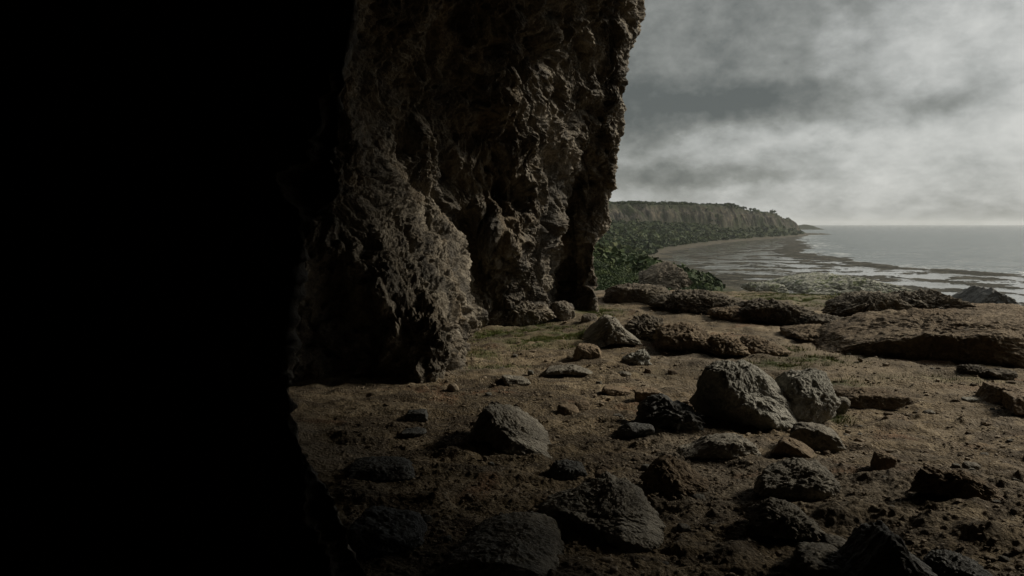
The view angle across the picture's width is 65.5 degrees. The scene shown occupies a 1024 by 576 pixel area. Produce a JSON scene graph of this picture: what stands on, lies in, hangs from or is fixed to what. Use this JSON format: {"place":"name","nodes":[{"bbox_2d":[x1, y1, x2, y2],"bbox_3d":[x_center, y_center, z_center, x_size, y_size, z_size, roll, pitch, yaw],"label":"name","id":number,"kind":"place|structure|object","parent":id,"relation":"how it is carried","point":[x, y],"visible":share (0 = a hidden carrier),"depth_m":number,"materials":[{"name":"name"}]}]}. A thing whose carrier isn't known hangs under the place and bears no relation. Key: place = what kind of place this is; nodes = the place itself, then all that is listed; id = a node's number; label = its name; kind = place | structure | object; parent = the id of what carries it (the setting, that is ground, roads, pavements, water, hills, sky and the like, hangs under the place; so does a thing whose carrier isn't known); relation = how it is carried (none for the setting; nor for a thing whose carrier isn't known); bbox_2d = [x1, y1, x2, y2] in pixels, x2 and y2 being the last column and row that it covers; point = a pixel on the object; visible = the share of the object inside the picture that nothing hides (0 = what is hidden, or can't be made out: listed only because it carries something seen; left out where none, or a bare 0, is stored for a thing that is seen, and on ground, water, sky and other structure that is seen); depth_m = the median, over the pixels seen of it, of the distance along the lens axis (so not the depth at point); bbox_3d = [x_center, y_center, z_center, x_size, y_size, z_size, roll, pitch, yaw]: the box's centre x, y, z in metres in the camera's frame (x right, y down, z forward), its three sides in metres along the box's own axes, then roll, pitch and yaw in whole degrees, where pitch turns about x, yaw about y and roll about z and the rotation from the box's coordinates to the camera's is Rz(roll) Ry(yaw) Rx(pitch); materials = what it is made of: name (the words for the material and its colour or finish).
{"place":"outdoors","nodes":[
{"label":"outdoors","id":0,"kind":"place"},
{"bbox_2d":[0,0,645,575],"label":"cliff","id":1,"kind":"structure","parent":0,"point":[224,224],"depth_m":6.17,"materials":[{"name":"stone"}]},
{"bbox_2d":[0,290,1023,575],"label":"ground","id":2,"kind":"structure","parent":0,"point":[54,520],"depth_m":7.20,"materials":[{"name":"soil"}]},
{"bbox_2d":[345,456,414,481],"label":"rock","id":3,"kind":"object","parent":2,"relation":"on","point":[380,468],"visible":0.99,"depth_m":6.89,"materials":[{"name":"stone"}]},
{"bbox_2d":[347,505,426,558],"bbox_3d":[-0.852,1.666,5.427,0.521,0.250,0.600,0,5,0],"label":"rock","id":4,"kind":"object","parent":2,"relation":"on","point":[372,531],"visible":0.96,"depth_m":5.28,"materials":[{"name":"grey stone"}]},
{"bbox_2d":[401,427,426,437],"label":"rock","id":5,"kind":"object","parent":2,"relation":"on","point":[413,432],"visible":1,"depth_m":8.27,"materials":[{"name":"grey stone"}]},
{"bbox_2d":[405,409,427,421],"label":"rock","id":6,"kind":"object","parent":2,"relation":"on","point":[416,415],"visible":1,"depth_m":8.99,"materials":[{"name":"grey stone"}]},
{"bbox_2d":[423,515,432,520],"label":"stone","id":7,"kind":"object","parent":2,"relation":"on","point":[427,517],"visible":0.98,"depth_m":5.89,"materials":[{"name":"grey stone"}]},
{"bbox_2d":[430,511,564,575],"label":"rock","id":8,"kind":"structure","parent":2,"relation":"on","point":[530,543],"depth_m":5.09,"materials":[{"name":"grey stone"}]},
{"bbox_2d":[495,379,502,383],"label":"stone","id":9,"kind":"object","parent":2,"relation":"on","point":[498,381],"visible":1,"depth_m":11.09,"materials":[{"name":"grey stone"}]},
{"bbox_2d":[467,401,551,457],"bbox_3d":[0.000,1.385,7.990,0.948,0.439,1.050,0,5,0],"label":"rock","id":10,"kind":"object","parent":2,"relation":"on","point":[505,428],"visible":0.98,"depth_m":7.83,"materials":[{"name":"grey stone"}]},
{"bbox_2d":[502,374,530,385],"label":"rock","id":11,"kind":"object","parent":2,"relation":"on","point":[508,379],"visible":0.98,"depth_m":10.97,"materials":[{"name":"grey stone"}]},
{"bbox_2d":[486,300,555,326],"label":"boulder","id":12,"kind":"object","parent":2,"relation":"on","point":[532,313],"visible":0.7,"depth_m":17.30,"materials":[{"name":"brown stone"}]},
{"bbox_2d":[550,300,574,320],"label":"boulder","id":13,"kind":"object","parent":2,"relation":"on","point":[562,310],"visible":0.85,"depth_m":18.02,"materials":[{"name":"brown stone"}]},
{"bbox_2d":[542,364,591,375],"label":"rock","id":14,"kind":"object","parent":2,"relation":"on","point":[570,369],"visible":0.98,"depth_m":11.52,"materials":[{"name":"grey stone"}]},
{"bbox_2d":[557,404,578,414],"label":"rock","id":15,"kind":"object","parent":2,"relation":"on","point":[566,409],"visible":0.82,"depth_m":9.09,"materials":[{"name":"brown stone"}]},
{"bbox_2d":[549,459,586,479],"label":"rock","id":16,"kind":"object","parent":2,"relation":"on","point":[565,469],"visible":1,"depth_m":6.91,"materials":[{"name":"grey stone"}]},
{"bbox_2d":[575,400,589,410],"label":"rock","id":17,"kind":"object","parent":2,"relation":"on","point":[582,404],"visible":0.71,"depth_m":9.38,"materials":[{"name":"brown stone"}]},
{"bbox_2d":[573,343,601,360],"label":"rock","id":18,"kind":"object","parent":2,"relation":"on","point":[585,351],"visible":0.88,"depth_m":12.69,"materials":[{"name":"brown stone"}]},
{"bbox_2d":[581,313,597,321],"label":"rock","id":19,"kind":"object","parent":2,"relation":"on","point":[586,317],"visible":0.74,"depth_m":17.35,"materials":[{"name":"brown stone"}]},
{"bbox_2d":[540,470,665,553],"bbox_3d":[0.700,1.617,5.875,0.803,0.299,1.225,-3,5,-31],"label":"boulder","id":20,"kind":"object","parent":2,"relation":"on","point":[616,512],"visible":0.97,"depth_m":5.68,"materials":[{"name":"grey stone"}]},
{"bbox_2d":[594,468,611,477],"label":"rock","id":21,"kind":"object","parent":2,"relation":"on","point":[598,473],"visible":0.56,"depth_m":6.85,"materials":[{"name":"stone"}]},
{"bbox_2d":[603,464,611,468],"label":"stone","id":22,"kind":"object","parent":2,"relation":"on","point":[607,466],"visible":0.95,"depth_m":7.19,"materials":[{"name":"stone"}]},
{"bbox_2d":[582,314,641,347],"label":"rock","id":23,"kind":"object","parent":2,"relation":"on","point":[604,330],"visible":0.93,"depth_m":13.96,"materials":[{"name":"grey stone"}]},
{"bbox_2d":[601,385,632,394],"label":"rock","id":24,"kind":"object","parent":2,"relation":"on","point":[611,390],"visible":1,"depth_m":10.26,"materials":[{"name":"brown stone"}]},
{"bbox_2d":[613,413,623,418],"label":"stone","id":25,"kind":"object","parent":2,"relation":"on","point":[618,414],"visible":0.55,"depth_m":8.95,"materials":[{"name":"stone"}]},
{"bbox_2d":[619,371,630,376],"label":"rock","id":26,"kind":"object","parent":2,"relation":"on","point":[625,373],"visible":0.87,"depth_m":11.39,"materials":[{"name":"grey stone"}]},
{"bbox_2d":[617,422,654,437],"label":"rock","id":27,"kind":"object","parent":2,"relation":"on","point":[630,429],"visible":1,"depth_m":8.15,"materials":[{"name":"grey stone"}]},
{"bbox_2d":[620,349,651,364],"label":"rock","id":28,"kind":"object","parent":2,"relation":"on","point":[641,357],"visible":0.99,"depth_m":12.36,"materials":[{"name":"grey stone"}]},
{"bbox_2d":[602,283,671,304],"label":"outcrop","id":29,"kind":"object","parent":2,"relation":"on","point":[632,292],"visible":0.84,"depth_m":21.92,"materials":[{"name":"stone"}]},
{"bbox_2d":[624,313,664,340],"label":"outcrop","id":30,"kind":"object","parent":2,"relation":"on","point":[643,326],"visible":0.77,"depth_m":14.85,"materials":[{"name":"stone"}]},
{"bbox_2d":[640,464,649,468],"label":"stone","id":31,"kind":"object","parent":2,"relation":"on","point":[644,466],"visible":0.61,"depth_m":7.15,"materials":[{"name":"grey stone"}]},
{"bbox_2d":[644,368,651,373],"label":"rock","id":32,"kind":"object","parent":2,"relation":"on","point":[647,370],"visible":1,"depth_m":11.66,"materials":[{"name":"stone"}]},
{"bbox_2d":[634,387,662,402],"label":"rock","id":33,"kind":"object","parent":2,"relation":"on","point":[641,394],"visible":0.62,"depth_m":9.78,"materials":[{"name":"brown stone"}]},
{"bbox_2d":[649,293,671,308],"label":"outcrop","id":34,"kind":"object","parent":2,"relation":"on","point":[660,301],"visible":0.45,"depth_m":20.57,"materials":[{"name":"brown stone"}]},
{"bbox_2d":[638,261,692,289],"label":"outcrop","id":35,"kind":"object","parent":2,"relation":"on","point":[667,274],"visible":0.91,"depth_m":63.87,"materials":[{"name":"stone"}]},
{"bbox_2d":[634,393,705,430],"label":"rock","id":36,"kind":"object","parent":2,"relation":"on","point":[662,411],"visible":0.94,"depth_m":8.43,"materials":[{"name":"grey stone"}]},
{"bbox_2d":[668,369,677,374],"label":"stone","id":37,"kind":"object","parent":2,"relation":"on","point":[672,371],"visible":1,"depth_m":11.64,"materials":[{"name":"brown stone"}]},
{"bbox_2d":[639,454,708,496],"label":"rock","id":38,"kind":"object","parent":2,"relation":"on","point":[665,473],"visible":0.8,"depth_m":6.37,"materials":[{"name":"brown stone"}]},
{"bbox_2d":[652,322,711,352],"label":"outcrop","id":39,"kind":"object","parent":2,"relation":"on","point":[681,337],"visible":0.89,"depth_m":13.51,"materials":[{"name":"brown stone"}]},
{"bbox_2d":[677,523,690,532],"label":"stone","id":40,"kind":"object","parent":2,"relation":"on","point":[682,527],"visible":1,"depth_m":5.66,"materials":[{"name":"grey stone"}]},
{"bbox_2d":[692,494,705,500],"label":"stone","id":41,"kind":"object","parent":2,"relation":"on","point":[699,496],"visible":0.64,"depth_m":6.18,"materials":[{"name":"grey stone"}]},
{"bbox_2d":[664,289,743,314],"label":"outcrop","id":42,"kind":"object","parent":2,"relation":"on","point":[697,301],"visible":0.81,"depth_m":19.70,"materials":[{"name":"brown stone"}]},
{"bbox_2d":[677,433,761,459],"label":"rock","id":43,"kind":"object","parent":2,"relation":"on","point":[722,446],"visible":0.94,"depth_m":7.39,"materials":[{"name":"grey stone"}]},
{"bbox_2d":[706,333,750,356],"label":"outcrop","id":44,"kind":"object","parent":2,"relation":"on","point":[723,345],"visible":0.9,"depth_m":13.14,"materials":[{"name":"brown stone"}]},
{"bbox_2d":[707,305,754,322],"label":"outcrop","id":45,"kind":"object","parent":2,"relation":"on","point":[731,314],"visible":0.73,"depth_m":18.02,"materials":[{"name":"brown stone"}]},
{"bbox_2d":[738,518,747,522],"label":"stone","id":46,"kind":"object","parent":2,"relation":"on","point":[742,520],"visible":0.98,"depth_m":5.71,"materials":[{"name":"stone"}]},
{"bbox_2d":[689,359,797,431],"bbox_3d":[2.574,1.194,8.845,1.125,0.721,1.000,0,5,0],"label":"boulder","id":47,"kind":"object","parent":2,"relation":"on","point":[742,392],"visible":0.94,"depth_m":8.59,"materials":[{"name":"grey stone"}]},
{"bbox_2d":[740,281,788,292],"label":"outcrop","id":48,"kind":"object","parent":2,"relation":"on","point":[757,286],"visible":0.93,"depth_m":36.71,"materials":[{"name":"grey stone"}]},
{"bbox_2d":[739,334,791,355],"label":"outcrop","id":49,"kind":"object","parent":2,"relation":"on","point":[755,344],"visible":0.8,"depth_m":13.43,"materials":[{"name":"brown stone"}]},
{"bbox_2d":[728,297,817,325],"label":"outcrop","id":50,"kind":"object","parent":2,"relation":"on","point":[770,311],"visible":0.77,"depth_m":17.39,"materials":[{"name":"brown stone"}]},
{"bbox_2d":[743,497,825,541],"bbox_3d":[1.897,1.599,5.510,0.516,0.200,0.550,0,5,0],"label":"rock","id":51,"kind":"object","parent":2,"relation":"on","point":[776,518],"visible":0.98,"depth_m":5.39,"materials":[{"name":"grey stone"}]},
{"bbox_2d":[770,437,813,457],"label":"rock","id":52,"kind":"object","parent":2,"relation":"on","point":[790,447],"visible":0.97,"depth_m":7.30,"materials":[{"name":"brown stone"}]},
{"bbox_2d":[754,457,841,500],"bbox_3d":[2.209,1.494,6.163,0.668,0.229,0.600,0,5,0],"label":"rock","id":53,"kind":"object","parent":2,"relation":"on","point":[793,478],"visible":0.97,"depth_m":6.06,"materials":[{"name":"grey stone"}]},
{"bbox_2d":[780,324,821,341],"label":"outcrop","id":54,"kind":"object","parent":2,"relation":"on","point":[807,332],"visible":0.59,"depth_m":15.21,"materials":[{"name":"brown stone"}]},
{"bbox_2d":[775,368,840,423],"bbox_3d":[3.298,1.241,9.036,0.806,0.613,0.800,0,5,0],"label":"boulder","id":55,"kind":"object","parent":2,"relation":"on","point":[810,394],"visible":0.75,"depth_m":8.75,"materials":[{"name":"grey stone"}]},
{"bbox_2d":[791,542,843,575],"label":"rock","id":56,"kind":"object","parent":2,"relation":"on","point":[817,559],"visible":0.8,"depth_m":4.79,"materials":[{"name":"grey stone"}]},
{"bbox_2d":[789,422,845,452],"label":"rock","id":57,"kind":"object","parent":2,"relation":"on","point":[817,437],"visible":0.87,"depth_m":7.67,"materials":[{"name":"grey stone"}]},
{"bbox_2d":[803,313,843,324],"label":"outcrop","id":58,"kind":"object","parent":2,"relation":"on","point":[821,319],"visible":0.37,"depth_m":16.47,"materials":[{"name":"grey stone"}]},
{"bbox_2d":[822,450,830,453],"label":"stone","id":59,"kind":"object","parent":2,"relation":"on","point":[826,451],"visible":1,"depth_m":7.56,"materials":[{"name":"grey stone"}]},
{"bbox_2d":[824,534,846,548],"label":"rock","id":60,"kind":"object","parent":2,"relation":"on","point":[837,541],"visible":0.56,"depth_m":5.18,"materials":[{"name":"grey stone"}]},
{"bbox_2d":[765,272,914,294],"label":"outcrop","id":61,"kind":"object","parent":2,"relation":"on","point":[815,283],"visible":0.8,"depth_m":37.85,"materials":[{"name":"grey stone"}]},
{"bbox_2d":[836,396,850,413],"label":"rock","id":62,"kind":"object","parent":2,"relation":"on","point":[844,406],"visible":0.66,"depth_m":9.25,"materials":[{"name":"grey stone"}]},
{"bbox_2d":[821,290,911,316],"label":"outcrop","id":63,"kind":"object","parent":2,"relation":"on","point":[845,304],"visible":0.68,"depth_m":18.00,"materials":[{"name":"brown stone"}]},
{"bbox_2d":[834,387,913,409],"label":"rock","id":64,"kind":"object","parent":2,"relation":"on","point":[868,397],"visible":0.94,"depth_m":9.51,"materials":[{"name":"brown stone"}]},
{"bbox_2d":[870,451,896,470],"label":"rock","id":65,"kind":"object","parent":2,"relation":"on","point":[882,460],"visible":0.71,"depth_m":6.54,"materials":[{"name":"brown stone"}]},
{"bbox_2d":[838,520,937,575],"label":"rock","id":66,"kind":"object","parent":2,"relation":"on","point":[878,548],"visible":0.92,"depth_m":4.51,"materials":[{"name":"grey stone"}]},
{"bbox_2d":[884,412,894,415],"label":"stone","id":67,"kind":"object","parent":2,"relation":"on","point":[888,413],"visible":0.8,"depth_m":9.21,"materials":[{"name":"brown stone"}]},
{"bbox_2d":[882,414,908,420],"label":"rock","id":68,"kind":"object","parent":2,"relation":"on","point":[896,416],"visible":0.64,"depth_m":8.88,"materials":[{"name":"brown stone"}]},
{"bbox_2d":[905,539,911,543],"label":"stone","id":69,"kind":"object","parent":2,"relation":"on","point":[908,541],"visible":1,"depth_m":5.08,"materials":[{"name":"stone"}]},
{"bbox_2d":[812,307,1023,367],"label":"slab","id":70,"kind":"structure","parent":2,"relation":"on","point":[991,337],"depth_m":13.06,"materials":[{"name":"brown stone"}]},
{"bbox_2d":[922,410,934,413],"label":"rock","id":71,"kind":"object","parent":2,"relation":"on","point":[929,411],"visible":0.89,"depth_m":9.16,"materials":[{"name":"stone"}]},
{"bbox_2d":[889,288,975,309],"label":"outcrop","id":72,"kind":"object","parent":2,"relation":"on","point":[920,298],"visible":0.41,"depth_m":18.65,"materials":[{"name":"stone"}]},
{"bbox_2d":[951,463,960,468],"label":"stone","id":73,"kind":"object","parent":2,"relation":"on","point":[954,465],"visible":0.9,"depth_m":6.92,"materials":[{"name":"grey stone"}]},
{"bbox_2d":[909,465,1004,501],"bbox_3d":[3.200,1.397,5.699,0.644,0.209,0.300,3,5,29],"label":"rock","id":74,"kind":"object","parent":2,"relation":"on","point":[953,484],"visible":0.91,"depth_m":5.65,"materials":[{"name":"stone"}]},
{"bbox_2d":[922,549,992,575],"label":"rock","id":75,"kind":"object","parent":2,"relation":"on","point":[943,562],"visible":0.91,"depth_m":4.63,"materials":[{"name":"grey stone"}]},
{"bbox_2d":[961,396,978,401],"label":"rock","id":76,"kind":"object","parent":2,"relation":"on","point":[971,399],"visible":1,"depth_m":9.73,"materials":[{"name":"grey stone"}]},
{"bbox_2d":[962,461,980,469],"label":"rock","id":77,"kind":"object","parent":2,"relation":"on","point":[969,464],"visible":0.84,"depth_m":6.84,"materials":[{"name":"grey stone"}]},
{"bbox_2d":[955,364,990,376],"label":"rock","id":78,"kind":"object","parent":2,"relation":"on","point":[979,370],"visible":0.88,"depth_m":11.28,"materials":[{"name":"grey stone"}]},
{"bbox_2d":[946,303,1023,311],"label":"outcrop","id":79,"kind":"object","parent":2,"relation":"on","point":[1000,306],"visible":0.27,"depth_m":18.58,"materials":[{"name":"brown stone"}]},
{"bbox_2d":[952,285,1021,305],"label":"boulder","id":80,"kind":"object","parent":2,"relation":"on","point":[975,294],"visible":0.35,"depth_m":19.95,"materials":[{"name":"grey stone"}]},
{"bbox_2d":[981,421,993,425],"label":"rock","id":81,"kind":"object","parent":2,"relation":"on","point":[989,423],"visible":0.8,"depth_m":8.71,"materials":[{"name":"brown stone"}]},
{"bbox_2d":[975,381,1023,404],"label":"rock","id":82,"kind":"object","parent":2,"relation":"on","point":[989,392],"visible":0.77,"depth_m":9.71,"materials":[{"name":"brown stone"}]},
{"bbox_2d":[986,368,1017,379],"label":"rock","id":83,"kind":"object","parent":2,"relation":"on","point":[1002,374],"visible":0.84,"depth_m":11.02,"materials":[{"name":"grey stone"}]},
{"bbox_2d":[998,555,1009,561],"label":"stone","id":84,"kind":"object","parent":2,"relation":"on","point":[1004,558],"visible":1,"depth_m":4.74,"materials":[{"name":"grey stone"}]},
{"bbox_2d":[1005,380,1016,383],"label":"stone","id":85,"kind":"object","parent":2,"relation":"on","point":[1011,382],"visible":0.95,"depth_m":10.76,"materials":[{"name":"brown stone"}]},
{"bbox_2d":[1002,390,1023,414],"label":"rock","id":86,"kind":"object","parent":2,"relation":"on","point":[1013,402],"visible":1,"depth_m":9.13,"materials":[{"name":"brown stone"}]},
{"bbox_2d":[1010,507,1018,513],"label":"stone","id":87,"kind":"object","parent":2,"relation":"on","point":[1014,510],"visible":1,"depth_m":5.28,"materials":[{"name":"stone"}]},
{"bbox_2d":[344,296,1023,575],"bbox_3d":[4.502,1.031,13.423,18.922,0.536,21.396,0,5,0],"label":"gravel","id":88,"kind":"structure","parent":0,"point":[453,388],"depth_m":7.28,"materials":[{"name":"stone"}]},
{"bbox_2d":[605,203,831,291],"bbox_3d":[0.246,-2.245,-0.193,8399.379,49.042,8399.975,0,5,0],"label":"hills","id":89,"kind":"structure","parent":0,"point":[731,217],"depth_m":1021.51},
{"bbox_2d":[593,200,803,290],"bbox_3d":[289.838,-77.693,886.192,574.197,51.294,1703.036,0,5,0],"label":"forest","id":90,"kind":"object","parent":89,"relation":"on","point":[620,258],"visible":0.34,"depth_m":581.64,"materials":[{"name":"green plant"}]},
{"bbox_2d":[462,292,1018,425],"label":"grass","id":91,"kind":"structure","parent":0,"point":[579,334],"depth_m":14.78,"materials":[{"name":"green plant"}]},
{"bbox_2d":[609,0,1023,224],"label":"sky","id":92,"kind":"structure","parent":0,"point":[809,112],"materials":[{"name":"grey"}]},
{"bbox_2d":[659,225,1023,302],"bbox_3d":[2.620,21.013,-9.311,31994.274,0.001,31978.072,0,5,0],"label":"sea","id":93,"kind":"structure","parent":0,"point":[992,248],"depth_m":566.30,"materials":[{"name":"liquid"}]},
{"bbox_2d":[659,235,1023,305],"bbox_3d":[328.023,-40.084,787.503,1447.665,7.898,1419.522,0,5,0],"label":"reef","id":94,"kind":"object","parent":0,"point":[790,247],"visible":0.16,"depth_m":360.75}
]}

